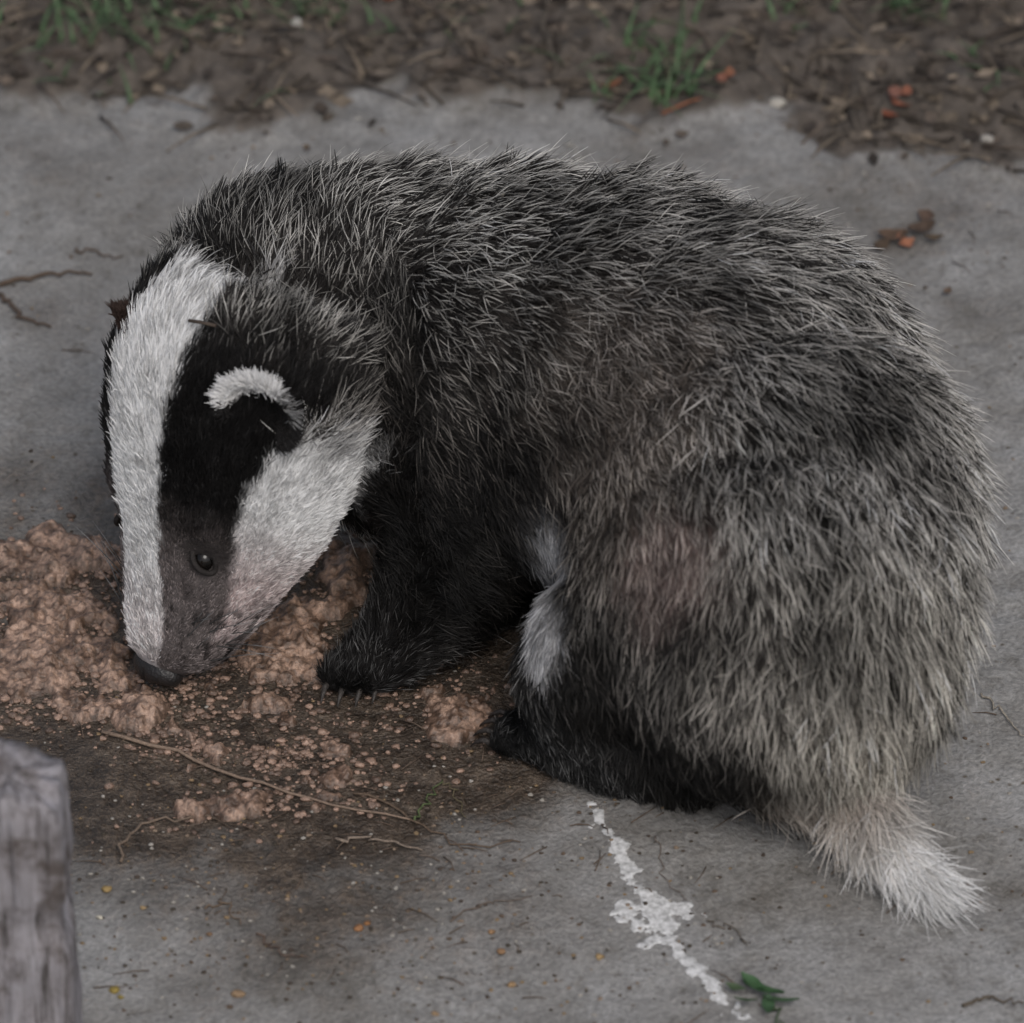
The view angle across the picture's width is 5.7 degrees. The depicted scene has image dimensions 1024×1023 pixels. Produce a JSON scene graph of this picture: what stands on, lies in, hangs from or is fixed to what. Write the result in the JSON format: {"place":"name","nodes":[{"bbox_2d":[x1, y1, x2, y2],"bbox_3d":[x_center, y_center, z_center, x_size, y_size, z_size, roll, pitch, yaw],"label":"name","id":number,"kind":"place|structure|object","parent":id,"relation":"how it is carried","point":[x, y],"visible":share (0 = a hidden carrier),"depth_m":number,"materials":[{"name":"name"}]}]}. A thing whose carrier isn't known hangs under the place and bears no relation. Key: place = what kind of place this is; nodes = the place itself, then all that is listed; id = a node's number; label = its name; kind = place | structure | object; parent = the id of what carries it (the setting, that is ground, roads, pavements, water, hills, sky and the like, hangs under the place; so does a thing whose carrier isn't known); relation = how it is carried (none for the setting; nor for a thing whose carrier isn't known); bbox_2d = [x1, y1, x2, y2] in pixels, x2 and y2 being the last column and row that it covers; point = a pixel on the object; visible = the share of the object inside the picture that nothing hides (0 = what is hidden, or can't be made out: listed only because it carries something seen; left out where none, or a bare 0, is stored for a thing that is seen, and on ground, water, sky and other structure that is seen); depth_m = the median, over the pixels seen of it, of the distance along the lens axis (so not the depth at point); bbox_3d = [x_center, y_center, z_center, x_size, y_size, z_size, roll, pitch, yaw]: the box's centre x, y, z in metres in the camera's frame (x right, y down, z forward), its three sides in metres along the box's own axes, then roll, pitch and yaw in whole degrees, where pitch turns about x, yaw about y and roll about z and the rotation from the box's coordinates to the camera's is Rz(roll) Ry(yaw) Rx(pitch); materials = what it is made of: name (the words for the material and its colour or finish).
{"place":"outdoors","nodes":[
{"label":"outdoors","id":0,"kind":"place"},
{"bbox_2d":[0,0,1023,1022],"bbox_3d":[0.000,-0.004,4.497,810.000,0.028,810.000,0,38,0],"label":"ground","id":1,"kind":"structure","parent":0,"point":[51,378],"depth_m":4.40,"materials":[{"name":"concrete"}]},
{"bbox_2d":[0,738,82,1022],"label":"wooden post","id":2,"kind":"object","parent":1,"relation":"on","point":[40,978],"visible":1,"depth_m":4.16,"materials":[{"name":"grey wood"}]},
{"bbox_2d":[0,488,515,843],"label":"food mash","id":3,"kind":"object","parent":1,"relation":"on","point":[50,645],"visible":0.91,"depth_m":4.41,"materials":[{"name":"brown food"}]},
{"bbox_2d":[0,17,1020,1022],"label":"scattered crumbs and pebbles","id":4,"kind":"object","parent":1,"relation":"on","point":[774,101],"visible":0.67,"depth_m":4.30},
{"bbox_2d":[0,0,1023,120],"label":"grass tufts","id":5,"kind":"object","parent":1,"relation":"on","point":[653,86],"visible":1,"depth_m":4.77,"materials":[{"name":"green plant"}]},
{"bbox_2d":[0,0,1023,1022],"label":"twigs","id":6,"kind":"object","parent":1,"relation":"on","point":[543,18],"visible":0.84,"depth_m":4.35,"materials":[{"name":"brown wood"}]},
{"bbox_2d":[0,0,1023,292],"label":"leaf litter","id":7,"kind":"object","parent":1,"relation":"on","point":[820,16],"visible":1,"depth_m":4.76,"materials":[{"name":"brown plant"}]},
{"bbox_2d":[75,135,1012,938],"bbox_3d":[0.026,-0.023,4.376,0.422,0.197,0.248,17,41,20],"label":"badger","id":8,"kind":"object","parent":1,"relation":"on","point":[683,475],"visible":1,"depth_m":4.31,"materials":[{"name":"fur"}]},
{"bbox_2d":[587,801,750,1022],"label":"bird dropping","id":9,"kind":"object","parent":1,"relation":"on","point":[659,911],"visible":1,"depth_m":4.28,"materials":[{"name":"white"}]},
{"bbox_2d":[726,971,798,1022],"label":"weed","id":10,"kind":"object","parent":1,"relation":"on","point":[768,1000],"visible":1,"depth_m":4.24,"materials":[{"name":"green plant"}]}
]}

